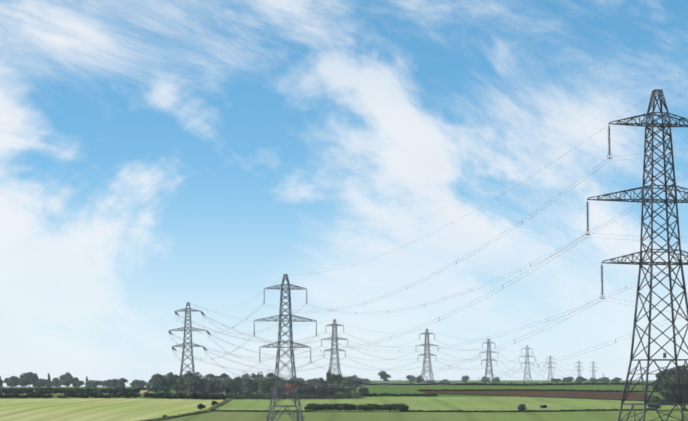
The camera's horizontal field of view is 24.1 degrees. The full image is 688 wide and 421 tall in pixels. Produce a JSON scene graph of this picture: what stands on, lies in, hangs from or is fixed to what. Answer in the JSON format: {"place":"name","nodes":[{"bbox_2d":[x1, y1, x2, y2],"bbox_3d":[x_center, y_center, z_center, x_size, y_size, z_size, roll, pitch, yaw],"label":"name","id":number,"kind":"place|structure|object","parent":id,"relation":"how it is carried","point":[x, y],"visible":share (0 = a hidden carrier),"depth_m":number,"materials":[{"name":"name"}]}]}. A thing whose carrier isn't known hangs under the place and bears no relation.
{"place":"outdoors","nodes":[
{"label":"outdoors","id":0,"kind":"place"},
{"bbox_2d":[0,398,222,420],"bbox_3d":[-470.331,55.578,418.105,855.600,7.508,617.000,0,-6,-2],"label":"field","id":1,"kind":"structure","parent":0,"point":[81,409],"depth_m":600.14,"materials":[{"name":"green plant"}]},
{"bbox_2d":[135,398,231,420],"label":"bank track","id":2,"kind":"structure","parent":0,"point":[223,402],"depth_m":568.40,"materials":[{"name":"green plant"}]},
{"bbox_2d":[289,378,300,383],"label":"tree","id":3,"kind":"object","parent":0,"point":[298,381],"visible":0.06,"depth_m":790.78,"materials":[{"name":"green plant"}]},
{"bbox_2d":[0,380,662,411],"bbox_3d":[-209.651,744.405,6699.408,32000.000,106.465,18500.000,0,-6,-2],"label":"ground","id":4,"kind":"structure","parent":0,"point":[396,389],"depth_m":1033.19,"materials":[{"name":"green plant"}]},
{"bbox_2d":[4,376,19,387],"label":"tree","id":5,"kind":"object","parent":4,"relation":"on","point":[12,381],"visible":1,"depth_m":1102.98,"materials":[{"name":"green plant"}]},
{"bbox_2d":[18,377,28,387],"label":"tree","id":6,"kind":"object","parent":4,"relation":"on","point":[21,384],"visible":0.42,"depth_m":1109.88,"materials":[{"name":"green plant"}]},
{"bbox_2d":[0,392,52,397],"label":"hedge","id":7,"kind":"object","parent":4,"relation":"on","point":[28,395],"visible":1,"depth_m":736.23,"materials":[{"name":"green plant"}]},
{"bbox_2d":[20,372,38,387],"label":"tree","id":8,"kind":"object","parent":4,"relation":"on","point":[28,377],"visible":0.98,"depth_m":1091.99,"materials":[{"name":"green plant"}]},
{"bbox_2d":[29,378,46,387],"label":"tree","id":9,"kind":"object","parent":4,"relation":"on","point":[41,382],"visible":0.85,"depth_m":1091.10,"materials":[{"name":"green plant"}]},
{"bbox_2d":[46,373,50,387],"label":"tree","id":10,"kind":"object","parent":4,"relation":"on","point":[48,383],"visible":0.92,"depth_m":1089.78,"materials":[{"name":"green plant"}]},
{"bbox_2d":[50,378,60,387],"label":"tree","id":11,"kind":"object","parent":4,"relation":"on","point":[55,382],"visible":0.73,"depth_m":1106.40,"materials":[{"name":"green plant"}]},
{"bbox_2d":[59,372,75,388],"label":"tree","id":12,"kind":"object","parent":4,"relation":"on","point":[67,379],"visible":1,"depth_m":1090.31,"materials":[{"name":"green plant"}]},
{"bbox_2d":[3,388,139,393],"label":"hedge","id":13,"kind":"object","parent":4,"relation":"on","point":[46,391],"visible":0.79,"depth_m":886.77,"materials":[{"name":"green plant"}]},
{"bbox_2d":[1,387,146,390],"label":"hedge","id":14,"kind":"object","parent":4,"relation":"on","point":[43,388],"visible":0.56,"depth_m":1070.94,"materials":[{"name":"green plant"}]},
{"bbox_2d":[72,377,84,387],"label":"tree","id":15,"kind":"object","parent":4,"relation":"on","point":[78,383],"visible":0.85,"depth_m":1112.45,"materials":[{"name":"green plant"}]},
{"bbox_2d":[3,390,154,393],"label":"tan field","id":16,"kind":"structure","parent":4,"relation":"on","point":[142,391],"depth_m":933.03,"materials":[{"name":"beige plant"}]},
{"bbox_2d":[86,380,101,387],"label":"tree","id":17,"kind":"object","parent":4,"relation":"on","point":[92,383],"visible":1,"depth_m":1096.94,"materials":[{"name":"green plant"}]},
{"bbox_2d":[57,390,140,397],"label":"hedge","id":18,"kind":"object","parent":4,"relation":"on","point":[122,393],"visible":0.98,"depth_m":738.20,"materials":[{"name":"green plant"}]},
{"bbox_2d":[94,389,103,394],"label":"hedge tree","id":19,"kind":"object","parent":4,"relation":"on","point":[98,391],"visible":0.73,"depth_m":738.71,"materials":[{"name":"green plant"}]},
{"bbox_2d":[98,379,115,387],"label":"tree","id":20,"kind":"object","parent":4,"relation":"on","point":[106,383],"visible":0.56,"depth_m":1108.49,"materials":[{"name":"green plant"}]},
{"bbox_2d":[111,378,127,388],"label":"tree","id":21,"kind":"object","parent":4,"relation":"on","point":[119,382],"visible":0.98,"depth_m":1086.55,"materials":[{"name":"green plant"}]},
{"bbox_2d":[129,379,146,388],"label":"tree","id":22,"kind":"object","parent":4,"relation":"on","point":[136,383],"visible":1,"depth_m":1068.31,"materials":[{"name":"green plant"}]},
{"bbox_2d":[146,378,163,391],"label":"tree","id":23,"kind":"object","parent":4,"relation":"on","point":[154,384],"visible":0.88,"depth_m":753.49,"materials":[{"name":"green plant"}]},
{"bbox_2d":[147,373,162,392],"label":"tree","id":24,"kind":"object","parent":4,"relation":"on","point":[157,376],"visible":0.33,"depth_m":788.44,"materials":[{"name":"green plant"}]},
{"bbox_2d":[159,378,173,391],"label":"tree","id":25,"kind":"object","parent":4,"relation":"on","point":[167,383],"visible":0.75,"depth_m":754.60,"materials":[{"name":"green plant"}]},
{"bbox_2d":[162,372,176,380],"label":"tree","id":26,"kind":"object","parent":4,"relation":"on","point":[171,375],"visible":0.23,"depth_m":790.12,"materials":[{"name":"green plant"}]},
{"bbox_2d":[170,378,184,392],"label":"tree","id":27,"kind":"object","parent":4,"relation":"on","point":[174,385],"visible":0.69,"depth_m":765.35,"materials":[{"name":"green plant"}]},
{"bbox_2d":[176,381,192,390],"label":"tree","id":28,"kind":"object","parent":4,"relation":"on","point":[183,386],"visible":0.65,"depth_m":760.72,"materials":[{"name":"green plant"}]},
{"bbox_2d":[143,392,229,399],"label":"hedge","id":29,"kind":"object","parent":4,"relation":"on","point":[205,395],"visible":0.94,"depth_m":740.53,"materials":[{"name":"green plant"}]},
{"bbox_2d":[182,371,195,380],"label":"tree","id":30,"kind":"object","parent":4,"relation":"on","point":[186,375],"visible":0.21,"depth_m":787.72,"materials":[{"name":"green plant"}]},
{"bbox_2d":[168,302,210,392],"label":"pylon","id":31,"kind":"object","parent":4,"relation":"on","point":[190,330],"visible":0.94,"depth_m":802.73,"materials":[{"name":"metal"}]},
{"bbox_2d":[184,387,194,395],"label":"hedge tree","id":32,"kind":"object","parent":4,"relation":"on","point":[189,390],"visible":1,"depth_m":740.60,"materials":[{"name":"green plant"}]},
{"bbox_2d":[185,372,201,381],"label":"tree","id":33,"kind":"object","parent":4,"relation":"on","point":[193,378],"visible":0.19,"depth_m":782.35,"materials":[{"name":"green plant"}]},
{"bbox_2d":[185,380,204,391],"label":"tree","id":34,"kind":"object","parent":4,"relation":"on","point":[197,385],"visible":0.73,"depth_m":761.79,"materials":[{"name":"green plant"}]},
{"bbox_2d":[197,403,205,409],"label":"bush","id":35,"kind":"object","parent":4,"relation":"on","point":[200,406],"visible":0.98,"depth_m":603.95,"materials":[{"name":"green plant"}]},
{"bbox_2d":[200,376,213,392],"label":"tree","id":36,"kind":"object","parent":4,"relation":"on","point":[206,379],"visible":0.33,"depth_m":785.28,"materials":[{"name":"green plant"}]},
{"bbox_2d":[205,374,219,392],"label":"tree","id":37,"kind":"object","parent":4,"relation":"on","point":[215,377],"visible":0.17,"depth_m":798.71,"materials":[{"name":"green plant"}]},
{"bbox_2d":[205,380,221,392],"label":"tree","id":38,"kind":"object","parent":4,"relation":"on","point":[212,386],"visible":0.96,"depth_m":757.63,"materials":[{"name":"green plant"}]},
{"bbox_2d":[218,373,231,393],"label":"tree","id":39,"kind":"object","parent":4,"relation":"on","point":[224,376],"visible":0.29,"depth_m":783.20,"materials":[{"name":"green plant"}]},
{"bbox_2d":[220,379,238,393],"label":"tree","id":40,"kind":"object","parent":4,"relation":"on","point":[228,385],"visible":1,"depth_m":754.33,"materials":[{"name":"green plant"}]},
{"bbox_2d":[226,380,240,393],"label":"tree","id":41,"kind":"object","parent":4,"relation":"on","point":[234,391],"visible":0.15,"depth_m":760.50,"materials":[{"name":"green plant"}]},
{"bbox_2d":[233,376,246,382],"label":"tree","id":42,"kind":"object","parent":4,"relation":"on","point":[239,379],"visible":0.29,"depth_m":783.63,"materials":[{"name":"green plant"}]},
{"bbox_2d":[241,373,250,379],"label":"tree","id":43,"kind":"object","parent":4,"relation":"on","point":[246,376],"visible":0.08,"depth_m":794.57,"materials":[{"name":"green plant"}]},
{"bbox_2d":[244,379,258,393],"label":"tree","id":44,"kind":"object","parent":4,"relation":"on","point":[255,383],"visible":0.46,"depth_m":765.95,"materials":[{"name":"green plant"}]},
{"bbox_2d":[250,372,263,392],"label":"tree","id":45,"kind":"object","parent":4,"relation":"on","point":[257,377],"visible":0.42,"depth_m":790.64,"materials":[{"name":"green plant"}]},
{"bbox_2d":[154,390,363,398],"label":"hedge","id":46,"kind":"object","parent":4,"relation":"on","point":[316,395],"visible":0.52,"depth_m":752.82,"materials":[{"name":"green plant"}]},
{"bbox_2d":[210,409,310,411],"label":"margin","id":47,"kind":"object","parent":4,"relation":"on","point":[255,410],"visible":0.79,"depth_m":594.40,"materials":[{"name":"green plant"}]},
{"bbox_2d":[258,376,275,398],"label":"tree","id":48,"kind":"object","parent":4,"relation":"on","point":[264,384],"visible":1,"depth_m":755.37,"materials":[{"name":"green plant"}]},
{"bbox_2d":[266,372,283,380],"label":"tree","id":49,"kind":"object","parent":4,"relation":"on","point":[270,375],"visible":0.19,"depth_m":793.42,"materials":[{"name":"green plant"}]},
{"bbox_2d":[267,386,284,395],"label":"tree","id":50,"kind":"object","parent":4,"relation":"on","point":[270,389],"visible":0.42,"depth_m":753.51,"materials":[{"name":"green plant"}]},
{"bbox_2d":[253,274,316,420],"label":"pylon","id":51,"kind":"object","parent":4,"relation":"on","point":[277,368],"visible":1,"depth_m":486.56,"materials":[{"name":"metal"}]},
{"bbox_2d":[278,379,291,385],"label":"tree","id":52,"kind":"object","parent":4,"relation":"on","point":[283,383],"visible":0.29,"depth_m":783.87,"materials":[{"name":"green plant"}]},
{"bbox_2d":[284,382,303,394],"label":"farmhouse","id":53,"kind":"object","parent":4,"relation":"on","point":[291,389],"visible":0.38,"depth_m":773.92,"materials":[{"name":"brick"}]},
{"bbox_2d":[294,384,315,393],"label":"tree","id":54,"kind":"object","parent":4,"relation":"on","point":[306,389],"visible":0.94,"depth_m":755.15,"materials":[{"name":"green plant"}]},
{"bbox_2d":[301,378,317,385],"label":"tree","id":55,"kind":"object","parent":4,"relation":"on","point":[311,381],"visible":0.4,"depth_m":787.81,"materials":[{"name":"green plant"}]},
{"bbox_2d":[314,380,335,394],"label":"tree","id":56,"kind":"object","parent":4,"relation":"on","point":[323,388],"visible":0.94,"depth_m":755.33,"materials":[{"name":"green plant"}]},
{"bbox_2d":[325,368,331,394],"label":"tree","id":57,"kind":"object","parent":4,"relation":"on","point":[328,375],"visible":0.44,"depth_m":771.16,"materials":[{"name":"green plant"}]},
{"bbox_2d":[326,373,339,380],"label":"tree","id":58,"kind":"object","parent":4,"relation":"on","point":[334,377],"visible":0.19,"depth_m":794.52,"materials":[{"name":"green plant"}]},
{"bbox_2d":[321,319,347,373],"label":"pylon","id":59,"kind":"object","parent":4,"relation":"on","point":[333,344],"visible":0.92,"depth_m":1131.03,"materials":[{"name":"metal"}]},
{"bbox_2d":[249,393,437,396],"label":"hedge","id":60,"kind":"object","parent":4,"relation":"on","point":[394,394],"visible":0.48,"depth_m":791.88,"materials":[{"name":"green plant"}]},
{"bbox_2d":[340,379,355,392],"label":"tree","id":61,"kind":"object","parent":4,"relation":"on","point":[349,383],"visible":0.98,"depth_m":760.09,"materials":[{"name":"green plant"}]},
{"bbox_2d":[347,375,362,391],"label":"tree","id":62,"kind":"object","parent":4,"relation":"on","point":[357,381],"visible":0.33,"depth_m":793.27,"materials":[{"name":"green plant"}]},
{"bbox_2d":[304,403,408,411],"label":"hedge","id":63,"kind":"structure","parent":4,"relation":"on","point":[347,407],"depth_m":596.34,"materials":[{"name":"green plant"}]},
{"bbox_2d":[358,386,368,394],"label":"hedge tree","id":64,"kind":"object","parent":4,"relation":"on","point":[363,390],"visible":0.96,"depth_m":791.00,"materials":[{"name":"green plant"}]},
{"bbox_2d":[378,370,390,382],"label":"tree","id":65,"kind":"object","parent":4,"relation":"on","point":[383,375],"visible":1,"depth_m":1288.11,"materials":[{"name":"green plant"}]},
{"bbox_2d":[406,375,416,382],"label":"tree","id":66,"kind":"object","parent":4,"relation":"on","point":[411,378],"visible":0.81,"depth_m":1316.71,"materials":[{"name":"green plant"}]},
{"bbox_2d":[415,375,423,382],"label":"tree","id":67,"kind":"object","parent":4,"relation":"on","point":[419,379],"visible":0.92,"depth_m":1322.18,"materials":[{"name":"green plant"}]},
{"bbox_2d":[416,329,438,382],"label":"pylon","id":68,"kind":"object","parent":4,"relation":"on","point":[425,354],"visible":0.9,"depth_m":1416.01,"materials":[{"name":"metal"}]},
{"bbox_2d":[440,379,449,382],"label":"tree","id":69,"kind":"object","parent":4,"relation":"on","point":[444,381],"visible":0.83,"depth_m":1386.30,"materials":[{"name":"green plant"}]},
{"bbox_2d":[461,375,469,382],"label":"tree","id":70,"kind":"object","parent":4,"relation":"on","point":[466,377],"visible":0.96,"depth_m":1368.51,"materials":[{"name":"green plant"}]},
{"bbox_2d":[480,377,490,382],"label":"tree","id":71,"kind":"object","parent":4,"relation":"on","point":[485,380],"visible":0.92,"depth_m":1439.45,"materials":[{"name":"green plant"}]},
{"bbox_2d":[479,339,497,382],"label":"pylon","id":72,"kind":"object","parent":4,"relation":"on","point":[490,360],"visible":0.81,"depth_m":1588.65,"materials":[{"name":"metal"}]},
{"bbox_2d":[170,99,687,387],"bbox_3d":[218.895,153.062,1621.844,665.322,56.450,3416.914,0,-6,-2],"label":"conductors","id":73,"kind":"structure","parent":72,"relation":"attached to","point":[418,326],"depth_m":469.17,"materials":[{"name":"metal"}]},
{"bbox_2d":[176,220,615,385],"bbox_3d":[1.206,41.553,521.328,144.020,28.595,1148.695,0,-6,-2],"label":"bundle spacers","id":74,"kind":"object","parent":73,"relation":"attached to","point":[320,350],"visible":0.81,"depth_m":451.46,"materials":[{"name":"metal"}]},
{"bbox_2d":[492,377,499,382],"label":"tree","id":75,"kind":"object","parent":4,"relation":"on","point":[496,379],"visible":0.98,"depth_m":1438.33,"materials":[{"name":"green plant"}]},
{"bbox_2d":[518,404,526,410],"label":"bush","id":76,"kind":"object","parent":4,"relation":"on","point":[521,407],"visible":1,"depth_m":598.12,"materials":[{"name":"green plant"}]},
{"bbox_2d":[519,345,534,383],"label":"pylon","id":77,"kind":"object","parent":4,"relation":"on","point":[526,355],"visible":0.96,"depth_m":2052.17,"materials":[{"name":"metal"}]},
{"bbox_2d":[401,408,654,411],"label":"margin","id":78,"kind":"object","parent":4,"relation":"on","point":[561,410],"visible":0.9,"depth_m":598.24,"materials":[{"name":"green plant"}]},
{"bbox_2d":[417,389,657,391],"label":"hedge soil","id":79,"kind":"structure","parent":4,"relation":"on","point":[533,390],"depth_m":906.86,"materials":[{"name":"brown soil"}]},
{"bbox_2d":[545,355,553,381],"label":"pylon","id":80,"kind":"object","parent":4,"relation":"on","point":[550,362],"visible":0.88,"depth_m":2806.97,"materials":[{"name":"metal"}]},
{"bbox_2d":[551,378,561,381],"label":"tree","id":81,"kind":"object","parent":4,"relation":"on","point":[554,380],"visible":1,"depth_m":1490.38,"materials":[{"name":"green plant"}]},
{"bbox_2d":[561,377,573,382],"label":"tree","id":82,"kind":"object","parent":4,"relation":"on","point":[568,379],"visible":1,"depth_m":1490.56,"materials":[{"name":"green plant"}]},
{"bbox_2d":[576,361,583,376],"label":"pylon","id":83,"kind":"object","parent":4,"relation":"on","point":[578,370],"visible":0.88,"depth_m":3328.05,"materials":[{"name":"metal"}]},
{"bbox_2d":[574,376,587,382],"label":"tree","id":84,"kind":"object","parent":4,"relation":"on","point":[579,379],"visible":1,"depth_m":1471.75,"materials":[{"name":"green plant"}]},
{"bbox_2d":[587,378,598,382],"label":"tree","id":85,"kind":"object","parent":4,"relation":"on","point":[593,380],"visible":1,"depth_m":1493.06,"materials":[{"name":"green plant"}]},
{"bbox_2d":[592,361,597,377],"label":"pylon","id":86,"kind":"object","parent":4,"relation":"on","point":[593,362],"visible":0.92,"depth_m":3605.87,"materials":[{"name":"metal"}]},
{"bbox_2d":[599,377,609,382],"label":"tree","id":87,"kind":"object","parent":4,"relation":"on","point":[604,379],"visible":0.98,"depth_m":1492.12,"materials":[{"name":"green plant"}]},
{"bbox_2d":[610,377,621,382],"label":"tree","id":88,"kind":"object","parent":4,"relation":"on","point":[616,379],"visible":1,"depth_m":1472.90,"materials":[{"name":"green plant"}]},
{"bbox_2d":[585,89,687,420],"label":"pylon","id":89,"kind":"object","parent":4,"relation":"on","point":[651,201],"visible":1,"depth_m":203.19,"materials":[{"name":"metal"}]},
{"bbox_2d":[646,396,665,409],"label":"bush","id":90,"kind":"object","parent":4,"relation":"on","point":[654,399],"visible":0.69,"depth_m":597.05,"materials":[{"name":"green plant"}]},
{"bbox_2d":[652,365,687,409],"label":"tree","id":91,"kind":"object","parent":4,"relation":"on","point":[664,390],"visible":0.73,"depth_m":596.83,"materials":[{"name":"green plant"}]},
{"bbox_2d":[0,0,687,386],"label":"sky","id":92,"kind":"structure","parent":0,"point":[157,157],"materials":[{"name":"blue"}]},
{"bbox_2d":[159,410,687,420],"bbox_3d":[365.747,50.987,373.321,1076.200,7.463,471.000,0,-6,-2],"label":"field","id":93,"kind":"structure","parent":0,"point":[442,416],"depth_m":567.13,"materials":[{"name":"green plant"}]},
{"bbox_2d":[215,396,687,411],"bbox_3d":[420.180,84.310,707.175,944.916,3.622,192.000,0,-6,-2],"label":"field","id":94,"kind":"structure","parent":0,"point":[507,403],"depth_m":688.59,"materials":[{"name":"green plant"}]},
{"bbox_2d":[235,381,254,398],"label":"tree","id":95,"kind":"object","parent":94,"relation":"on","point":[245,386],"visible":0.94,"depth_m":754.11,"materials":[{"name":"green plant"}]},
{"bbox_2d":[327,381,339,393],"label":"tree","id":96,"kind":"object","parent":94,"relation":"on","point":[337,387],"visible":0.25,"depth_m":766.29,"materials":[{"name":"green plant"}]},
{"bbox_2d":[333,378,348,391],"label":"tree","id":97,"kind":"object","parent":94,"relation":"on","point":[340,389],"visible":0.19,"depth_m":767.94,"materials":[{"name":"green plant"}]},
{"bbox_2d":[361,382,653,385],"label":"hedge","id":98,"kind":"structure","parent":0,"point":[530,384],"depth_m":1260.72,"materials":[{"name":"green plant"}]},
{"bbox_2d":[420,391,666,402],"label":"field soil","id":99,"kind":"structure","parent":0,"point":[633,396],"depth_m":841.32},
{"bbox_2d":[426,393,674,402],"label":"hedge soil edge","id":100,"kind":"object","parent":99,"relation":"on","point":[535,396],"visible":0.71,"depth_m":772.53,"materials":[{"name":"green plant"}]}
]}

